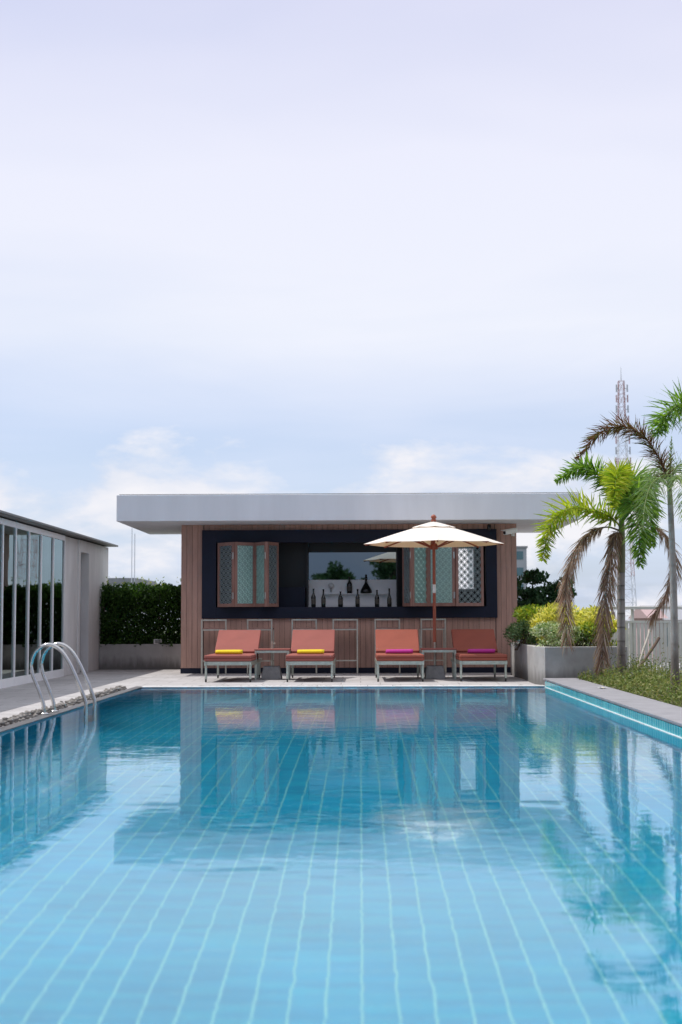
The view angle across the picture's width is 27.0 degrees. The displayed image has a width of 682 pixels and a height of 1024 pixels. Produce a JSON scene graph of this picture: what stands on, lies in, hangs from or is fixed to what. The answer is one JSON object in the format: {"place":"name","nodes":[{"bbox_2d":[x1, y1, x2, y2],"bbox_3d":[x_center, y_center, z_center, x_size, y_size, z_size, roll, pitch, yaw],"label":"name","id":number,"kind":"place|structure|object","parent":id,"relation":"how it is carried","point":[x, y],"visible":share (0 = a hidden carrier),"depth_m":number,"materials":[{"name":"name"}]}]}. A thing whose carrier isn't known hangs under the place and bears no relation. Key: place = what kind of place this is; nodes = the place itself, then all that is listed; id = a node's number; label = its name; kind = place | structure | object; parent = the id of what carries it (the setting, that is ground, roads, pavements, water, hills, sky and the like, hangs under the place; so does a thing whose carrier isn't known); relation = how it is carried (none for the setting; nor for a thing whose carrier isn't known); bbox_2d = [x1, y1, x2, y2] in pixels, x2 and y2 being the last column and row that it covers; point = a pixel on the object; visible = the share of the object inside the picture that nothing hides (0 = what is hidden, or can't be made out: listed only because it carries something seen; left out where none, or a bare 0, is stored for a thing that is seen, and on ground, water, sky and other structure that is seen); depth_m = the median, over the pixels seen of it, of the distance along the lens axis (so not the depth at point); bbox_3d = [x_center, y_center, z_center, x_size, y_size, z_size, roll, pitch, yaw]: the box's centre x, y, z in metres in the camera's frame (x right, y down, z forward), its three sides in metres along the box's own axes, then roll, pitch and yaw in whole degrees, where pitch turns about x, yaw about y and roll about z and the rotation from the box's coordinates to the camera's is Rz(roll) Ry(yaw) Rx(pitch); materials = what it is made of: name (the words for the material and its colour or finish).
{"place":"outdoors","nodes":[
{"label":"outdoors","id":0,"kind":"place"},
{"bbox_2d":[0,510,117,688],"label":"glass building","id":1,"kind":"structure","parent":0,"point":[53,579],"depth_m":23.72,"materials":[{"name":"paint"}]},
{"bbox_2d":[0,518,3,688],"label":"window","id":2,"kind":"structure","parent":1,"relation":"in","point":[1,519],"depth_m":20.68,"materials":[{"name":"clear glass"}]},
{"bbox_2d":[1,519,16,688],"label":"window","id":3,"kind":"structure","parent":1,"relation":"in","point":[10,527],"depth_m":21.18,"materials":[{"name":"clear glass"}]},
{"bbox_2d":[15,522,29,685],"bbox_3d":[-4.938,1.416,21.899,0.070,2.469,0.868,0,-4,1],"label":"window","id":4,"kind":"structure","parent":1,"relation":"in","point":[23,531],"depth_m":22.00,"materials":[{"name":"clear glass"}]},
{"bbox_2d":[28,526,41,682],"bbox_3d":[-4.926,1.480,22.757,0.070,2.469,0.848,0,-4,1],"label":"window","id":5,"kind":"structure","parent":1,"relation":"in","point":[35,574],"depth_m":22.89,"materials":[{"name":"clear glass"}]},
{"bbox_2d":[40,529,53,680],"bbox_3d":[-4.914,1.546,23.639,0.070,2.469,0.918,0,-4,1],"label":"window","id":6,"kind":"structure","parent":1,"relation":"in","point":[47,582],"depth_m":23.78,"materials":[{"name":"clear glass"}]},
{"bbox_2d":[52,533,64,678],"bbox_3d":[-4.902,1.614,24.557,0.070,2.469,0.918,0,-4,1],"label":"window","id":7,"kind":"structure","parent":1,"relation":"in","point":[59,540],"depth_m":24.66,"materials":[{"name":"clear glass"}]},
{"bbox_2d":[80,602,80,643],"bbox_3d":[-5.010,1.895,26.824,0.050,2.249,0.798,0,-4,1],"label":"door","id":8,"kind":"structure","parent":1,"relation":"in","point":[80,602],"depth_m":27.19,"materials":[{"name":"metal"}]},
{"bbox_2d":[131,543,131,625],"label":"thin pole","id":9,"kind":"object","parent":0,"point":[131,564],"visible":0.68,"depth_m":70.14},
{"bbox_2d":[108,578,155,632],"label":"house","id":10,"kind":"structure","parent":0,"point":[116,580],"depth_m":89.94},
{"bbox_2d":[134,534,134,581],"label":"thin pole","id":11,"kind":"object","parent":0,"point":[134,557],"visible":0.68,"depth_m":70.15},
{"bbox_2d":[0,663,679,727],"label":"pool deck","id":12,"kind":"structure","parent":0,"point":[16,700],"depth_m":22.52,"materials":[{"name":"stone"}]},
{"bbox_2d":[29,642,96,716],"bbox_3d":[-2.920,2.280,14.998,0.658,1.805,0.530,0,-4,1],"label":"pool ladder","id":13,"kind":"object","parent":12,"relation":"attached to","point":[55,645],"visible":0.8,"depth_m":14.84,"materials":[{"name":"metal"}]},
{"bbox_2d":[0,685,126,726],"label":"pebbles","id":14,"kind":"object","parent":12,"relation":"on","point":[21,716],"visible":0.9,"depth_m":15.74,"materials":[{"name":"grey gravel"}]},
{"bbox_2d":[0,686,142,732],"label":"edge coping","id":15,"kind":"object","parent":12,"relation":"on","point":[29,721],"visible":0.84,"depth_m":15.29,"materials":[{"name":"stone"}]},
{"bbox_2d":[99,644,180,669],"bbox_3d":[-3.300,2.908,28.721,2.990,0.500,1.020,0,-4,1],"label":"planter","id":16,"kind":"object","parent":12,"relation":"on","point":[131,656],"visible":0.58,"depth_m":28.22,"materials":[{"name":"concrete"}]},
{"bbox_2d":[99,576,180,646],"bbox_3d":[-3.348,2.008,28.643,2.951,1.465,0.949,0,-4,1],"label":"hedge","id":17,"kind":"object","parent":16,"relation":"in","point":[118,604],"visible":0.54,"depth_m":28.38,"materials":[{"name":"green plant"}]},
{"bbox_2d":[154,639,161,643],"bbox_3d":[-3.641,2.576,28.290,0.160,0.099,0.097,0,-4,1],"label":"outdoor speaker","id":18,"kind":"object","parent":16,"relation":"on","point":[156,641],"visible":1,"depth_m":28.25},
{"bbox_2d":[201,619,226,674],"bbox_3d":[-2.292,2.432,25.649,0.455,0.985,0.408,0,-4,-4],"label":"bar stool","id":19,"kind":"object","parent":12,"relation":"on","point":[210,629],"visible":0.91,"depth_m":25.48,"materials":[{"name":"metal"}]},
{"bbox_2d":[204,630,261,681],"bbox_3d":[-1.750,2.344,23.304,0.749,0.806,1.901,0,-4,2],"label":"sun lounger","id":20,"kind":"object","parent":12,"relation":"on","point":[247,642],"visible":0.95,"depth_m":23.72,"materials":[{"name":"fabric"}]},
{"bbox_2d":[215,650,242,653],"bbox_3d":[-1.786,2.235,22.700,0.438,0.072,0.120,0,-4,3],"label":"towel","id":21,"kind":"object","parent":20,"relation":"on","point":[228,651],"visible":1,"depth_m":22.65,"materials":[{"name":"yellow fabric"}]},
{"bbox_2d":[247,619,273,674],"bbox_3d":[-1.446,2.425,25.601,0.455,0.985,0.408,0,-4,2],"label":"bar stool","id":22,"kind":"object","parent":12,"relation":"on","point":[266,629],"visible":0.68,"depth_m":25.43,"materials":[{"name":"metal"}]},
{"bbox_2d":[261,641,281,679],"bbox_3d":[-1.145,2.452,23.520,0.336,0.620,0.336,0,-4,1],"label":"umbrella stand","id":23,"kind":"object","parent":12,"relation":"on","point":[271,672],"visible":1,"depth_m":23.36,"materials":[{"name":"concrete"}]},
{"bbox_2d":[254,648,290,679],"bbox_3d":[-1.125,2.507,23.446,0.572,0.500,0.512,0,-4,1],"label":"side table","id":24,"kind":"object","parent":12,"relation":"on","point":[279,650],"visible":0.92,"depth_m":23.21,"materials":[{"name":"metal"}]},
{"bbox_2d":[291,619,316,673],"bbox_3d":[-0.658,2.424,25.623,0.455,0.985,0.408,0,-4,0],"label":"bar stool","id":25,"kind":"object","parent":12,"relation":"on","point":[292,628],"visible":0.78,"depth_m":25.45,"materials":[{"name":"metal"}]},
{"bbox_2d":[286,630,335,681],"bbox_3d":[-0.478,2.339,23.287,0.749,0.806,1.901,0,-4,1],"label":"sun lounger","id":26,"kind":"object","parent":12,"relation":"on","point":[312,639],"visible":1,"depth_m":23.70,"materials":[{"name":"fabric"}]},
{"bbox_2d":[297,649,323,653],"bbox_3d":[-0.484,2.229,22.683,0.438,0.072,0.120,0,-4,-1],"label":"towel","id":27,"kind":"object","parent":26,"relation":"on","point":[315,651],"visible":1,"depth_m":22.63,"materials":[{"name":"yellow fabric"}]},
{"bbox_2d":[142,685,544,687],"bbox_3d":[0.031,2.554,20.814,5.883,0.018,0.250,0,-4,1],"label":"pool coping","id":28,"kind":"object","parent":12,"relation":"on","point":[344,686],"visible":1,"depth_m":20.71,"materials":[{"name":"stone"}]},
{"bbox_2d":[333,619,357,673],"bbox_3d":[0.078,2.421,25.616,0.455,0.985,0.408,0,-4,0],"label":"bar stool","id":29,"kind":"object","parent":12,"relation":"on","point":[345,628],"visible":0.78,"depth_m":25.44,"materials":[{"name":"metal"}]},
{"bbox_2d":[116,492,580,673],"bbox_3d":[0.155,1.411,26.995,8.200,3.205,3.950,0,-4,1],"label":"pool bar","id":30,"kind":"object","parent":12,"relation":"on","point":[276,558],"visible":0.94,"depth_m":25.98,"materials":[{"name":"wood"}]},
{"bbox_2d":[311,589,315,606],"bbox_3d":[-0.508,1.584,26.244,0.087,0.340,0.087,0,-4,1],"label":"bottle","id":31,"kind":"object","parent":30,"relation":"on","point":[313,600],"visible":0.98,"depth_m":26.21,"materials":[{"name":"black glass"}]},
{"bbox_2d":[321,589,325,606],"bbox_3d":[-0.324,1.588,26.241,0.083,0.330,0.083,0,-4,1],"label":"bottle","id":32,"kind":"object","parent":30,"relation":"on","point":[323,601],"visible":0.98,"depth_m":26.21,"materials":[{"name":"black glass"}]},
{"bbox_2d":[328,583,333,591],"bbox_3d":[-0.189,1.423,26.864,0.109,0.172,0.109,-4,-5,39],"label":"wall lamp","id":33,"kind":"object","parent":30,"relation":"attached to","point":[330,585],"visible":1,"depth_m":26.84,"materials":[{"name":"metal"}]},
{"bbox_2d":[338,591,342,606],"bbox_3d":[-0.009,1.607,26.236,0.093,0.290,0.093,0,-4,1],"label":"bottle","id":34,"kind":"object","parent":30,"relation":"on","point":[340,600],"visible":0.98,"depth_m":26.20,"materials":[{"name":"black glass"}]},
{"bbox_2d":[347,577,351,592],"bbox_3d":[0.160,1.382,26.862,0.103,0.310,0.103,0,-4,1],"label":"bottle","id":35,"kind":"object","parent":30,"relation":"on","point":[349,586],"visible":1,"depth_m":26.82,"materials":[{"name":"black glass"}]},
{"bbox_2d":[355,589,359,606],"bbox_3d":[0.305,1.586,26.233,0.083,0.330,0.083,0,-4,1],"label":"bottle","id":36,"kind":"object","parent":30,"relation":"on","point":[357,600],"visible":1,"depth_m":26.20,"materials":[{"name":"black glass"}]},
{"bbox_2d":[360,574,371,592],"bbox_3d":[0.473,1.356,26.860,0.224,0.360,0.224,0,-4,1],"label":"decanter","id":37,"kind":"object","parent":30,"relation":"on","point":[365,588],"visible":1,"depth_m":26.79,"materials":[{"name":"black glass"}]},
{"bbox_2d":[375,590,378,606],"bbox_3d":[0.664,1.594,26.227,0.087,0.310,0.087,0,-4,1],"label":"bottle","id":38,"kind":"object","parent":30,"relation":"on","point":[376,600],"visible":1,"depth_m":26.19,"materials":[{"name":"black glass"}]},
{"bbox_2d":[387,588,391,606],"bbox_3d":[0.891,1.578,26.226,0.083,0.340,0.083,0,-4,1],"label":"bottle","id":39,"kind":"object","parent":30,"relation":"on","point":[389,601],"visible":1,"depth_m":26.20,"materials":[{"name":"black glass"}]},
{"bbox_2d":[458,547,475,589],"bbox_3d":[2.528,1.149,28.808,0.380,0.880,0.150,0,-4,1],"label":"window","id":40,"kind":"structure","parent":30,"relation":"in","point":[474,572],"depth_m":28.73,"materials":[{"name":"glass"}]},
{"bbox_2d":[501,528,517,535],"bbox_3d":[3.060,0.360,25.922,0.402,0.153,0.184,3,-5,-38],"label":"security camera","id":41,"kind":"object","parent":30,"relation":"attached to","point":[512,531],"visible":1,"depth_m":25.84,"materials":[{"name":"white plastic"}]},
{"bbox_2d":[375,619,400,673],"bbox_3d":[0.838,2.416,25.574,0.455,0.985,0.408,0,-4,3],"label":"bar stool","id":42,"kind":"object","parent":12,"relation":"on","point":[387,628],"visible":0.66,"depth_m":25.41,"materials":[{"name":"metal"}]},
{"bbox_2d":[375,629,423,681],"bbox_3d":[0.939,2.332,23.268,0.749,0.806,1.901,0,-4,0],"label":"sun lounger","id":43,"kind":"object","parent":12,"relation":"on","point":[385,639],"visible":1,"depth_m":23.69,"materials":[{"name":"fabric"}]},
{"bbox_2d":[386,649,412,653],"bbox_3d":[0.929,2.223,22.664,0.438,0.072,0.120,0,-4,-1],"label":"towel","id":44,"kind":"object","parent":43,"relation":"on","point":[399,651],"visible":1,"depth_m":22.61,"materials":[{"name":"fabric"}]},
{"bbox_2d":[419,619,446,673],"bbox_3d":[1.649,2.413,25.573,0.455,0.985,0.408,0,-4,0],"label":"bar stool","id":45,"kind":"object","parent":12,"relation":"on","point":[421,628],"visible":0.85,"depth_m":25.42,"materials":[{"name":"metal"}]},
{"bbox_2d":[365,514,503,678],"bbox_3d":[1.546,1.395,23.563,2.154,2.715,2.154,-2,-5,23],"label":"parasol","id":46,"kind":"object","parent":12,"relation":"on","point":[433,535],"visible":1,"depth_m":23.40,"materials":[{"name":"fabric"}]},
{"bbox_2d":[420,648,456,678],"bbox_3d":[1.603,2.494,23.410,0.572,0.500,0.512,0,-4,1],"label":"side table","id":47,"kind":"object","parent":12,"relation":"on","point":[452,650],"visible":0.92,"depth_m":23.18,"materials":[{"name":"metal"}]},
{"bbox_2d":[451,629,506,681],"bbox_3d":[2.237,2.326,23.251,0.749,0.806,1.901,0,-4,0],"label":"sun lounger","id":48,"kind":"object","parent":12,"relation":"on","point":[464,640],"visible":0.87,"depth_m":23.64,"materials":[{"name":"fabric"}]},
{"bbox_2d":[468,649,494,652],"bbox_3d":[2.234,2.217,22.646,0.438,0.072,0.120,0,-4,4],"label":"towel","id":49,"kind":"object","parent":48,"relation":"on","point":[481,650],"visible":1,"depth_m":22.60,"materials":[{"name":"purple fabric"}]},
{"bbox_2d":[510,641,627,684],"bbox_3d":[3.622,2.478,23.695,1.350,0.568,5.478,0,-4,1],"label":"planter","id":50,"kind":"object","parent":12,"relation":"on","point":[533,664],"visible":0.64,"depth_m":21.11,"materials":[{"name":"concrete"}]},
{"bbox_2d":[503,619,539,650],"bbox_3d":[2.979,2.020,23.388,0.636,0.523,1.375,0,-4,1],"label":"variegated shrub","id":51,"kind":"object","parent":50,"relation":"on","point":[517,630],"visible":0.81,"depth_m":23.13,"materials":[{"name":"green plant"}]},
{"bbox_2d":[512,604,544,645],"bbox_3d":[3.270,1.959,24.368,0.702,0.784,1.330,0,-4,1],"label":"croton shrub","id":52,"kind":"object","parent":50,"relation":"on","point":[525,612],"visible":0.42,"depth_m":24.11,"materials":[{"name":"green plant"}]},
{"bbox_2d":[526,611,573,646],"bbox_3d":[3.417,1.909,23.086,0.867,0.694,1.718,0,-4,1],"label":"croton shrub","id":53,"kind":"object","parent":50,"relation":"on","point":[533,619],"visible":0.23,"depth_m":22.71,"materials":[{"name":"yellow plant"}]},
{"bbox_2d":[528,621,581,646],"bbox_3d":[3.301,1.916,21.901,0.754,0.504,1.319,0,-4,1],"label":"variegated shrub","id":54,"kind":"object","parent":50,"relation":"on","point":[544,630],"visible":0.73,"depth_m":21.75,"materials":[{"name":"green plant"}]},
{"bbox_2d":[536,601,579,646],"bbox_3d":[3.515,1.834,22.912,0.785,0.815,1.175,0,-4,1],"label":"croton shrub","id":55,"kind":"object","parent":50,"relation":"on","point":[545,613],"visible":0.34,"depth_m":22.60,"materials":[{"name":"yellow plant"}]},
{"bbox_2d":[553,626,598,646],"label":"variegated shrub","id":56,"kind":"object","parent":50,"relation":"on","point":[580,636],"visible":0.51,"depth_m":21.45,"materials":[{"name":"green plant"}]},
{"bbox_2d":[568,621,616,646],"bbox_3d":[3.797,1.904,21.581,0.817,0.515,0.613,1,-4,-16],"label":"croton shrub","id":57,"kind":"object","parent":50,"relation":"on","point":[587,626],"visible":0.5,"depth_m":21.41,"materials":[{"name":"green plant"}]},
{"bbox_2d":[572,605,626,646],"bbox_3d":[3.964,1.800,22.039,0.795,0.753,1.136,0,-4,1],"label":"croton shrub","id":58,"kind":"object","parent":50,"relation":"on","point":[583,615],"visible":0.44,"depth_m":21.76,"materials":[{"name":"yellow plant"}]},
{"bbox_2d":[544,680,680,726],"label":"pool rim","id":59,"kind":"object","parent":12,"relation":"on","point":[609,702],"visible":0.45,"depth_m":15.42,"materials":[{"name":"stone"}]},
{"bbox_2d":[543,678,681,726],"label":"rim coping","id":60,"kind":"object","parent":59,"relation":"on","point":[667,712],"visible":0.97,"depth_m":15.38,"materials":[{"name":"stone"}]},
{"bbox_2d":[545,681,681,736],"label":"rim tiling","id":61,"kind":"object","parent":59,"relation":"attached to","point":[655,723],"visible":0.4,"depth_m":14.58,"materials":[{"name":"tile"}]},
{"bbox_2d":[593,677,681,705],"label":"planting soil","id":62,"kind":"structure","parent":12,"relation":"on","point":[649,691],"depth_m":18.01,"materials":[{"name":"brown soil"}]},
{"bbox_2d":[530,449,681,681],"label":"palm tree","id":63,"kind":"object","parent":62,"relation":"on","point":[619,482],"visible":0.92,"depth_m":20.33,"materials":[{"name":"green plant"}]},
{"bbox_2d":[574,412,681,695],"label":"palm tree","id":64,"kind":"object","parent":62,"relation":"on","point":[669,477],"visible":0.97,"depth_m":16.92,"materials":[{"name":"green plant"}]},
{"bbox_2d":[577,631,681,706],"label":"ground cover","id":65,"kind":"object","parent":62,"relation":"on","point":[638,676],"visible":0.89,"depth_m":18.15,"materials":[{"name":"green plant"}]},
{"bbox_2d":[639,629,650,664],"bbox_3d":[4.520,2.161,21.388,0.481,0.801,0.044,4,-6,-41],"label":"wooden stake","id":66,"kind":"object","parent":62,"relation":"on","point":[644,646],"visible":0.56,"depth_m":21.44,"materials":[{"name":"beige wood"}]},
{"bbox_2d":[609,606,681,674],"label":"fence","id":67,"kind":"object","parent":62,"relation":"on","point":[630,633],"visible":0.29,"depth_m":23.04,"materials":[{"name":"metal"}]},
{"bbox_2d":[638,637,659,669],"bbox_3d":[4.481,2.198,21.037,0.862,0.690,0.053,4,-6,-45],"label":"wooden stake","id":68,"kind":"object","parent":62,"relation":"on","point":[653,647],"visible":0.63,"depth_m":21.15,"materials":[{"name":"brown wood"}]},
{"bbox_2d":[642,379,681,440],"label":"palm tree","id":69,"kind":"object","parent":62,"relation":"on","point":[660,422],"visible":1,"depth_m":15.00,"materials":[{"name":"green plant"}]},
{"bbox_2d":[0,687,681,1023],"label":"water","id":70,"kind":"structure","parent":0,"point":[457,855],"depth_m":5.93,"materials":[{"name":"blue liquid"}]},
{"bbox_2d":[0,0,681,627],"label":"sky","id":71,"kind":"structure","parent":0,"point":[247,246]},
{"bbox_2d":[629,605,681,662],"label":"house","id":72,"kind":"structure","parent":0,"point":[667,613],"depth_m":123.30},
{"label":"ground","id":73,"kind":"structure","parent":0,"visible":0},
{"bbox_2d":[467,546,527,640],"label":"building","id":74,"kind":"structure","parent":73,"relation":"on","point":[521,559],"depth_m":259.63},
{"bbox_2d":[517,568,522,575],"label":"window","id":75,"kind":"structure","parent":74,"relation":"in","point":[519,570],"depth_m":259.45,"materials":[{"name":"blue glass"}]},
{"bbox_2d":[517,551,522,558],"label":"window","id":76,"kind":"structure","parent":74,"relation":"in","point":[519,553],"depth_m":259.64,"materials":[{"name":"blue glass"}]},
{"bbox_2d":[517,568,576,619],"bbox_3d":[3.776,2.067,27.299,1.451,2.021,1.172,0,-4,1],"label":"tree","id":77,"kind":"object","parent":73,"relation":"on","point":[533,595],"visible":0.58,"depth_m":27.23,"materials":[{"name":"green plant"}]},
{"bbox_2d":[613,376,636,661],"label":"radio mast","id":78,"kind":"object","parent":73,"relation":"on","point":[617,442],"visible":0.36,"depth_m":210.51,"materials":[{"name":"grey metal"}]},
{"bbox_2d":[629,609,667,662],"bbox_3d":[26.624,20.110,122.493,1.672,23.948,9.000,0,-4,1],"label":"house","id":79,"kind":"structure","parent":73,"relation":"on","point":[640,614],"depth_m":121.77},
{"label":"pool basin","id":80,"kind":"structure","parent":0,"visible":0},
{"bbox_2d":[545,687,681,737],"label":"waterline trim","id":81,"kind":"structure","parent":80,"relation":"attached to","point":[619,714],"depth_m":14.51,"materials":[{"name":"white tile"}]}
]}

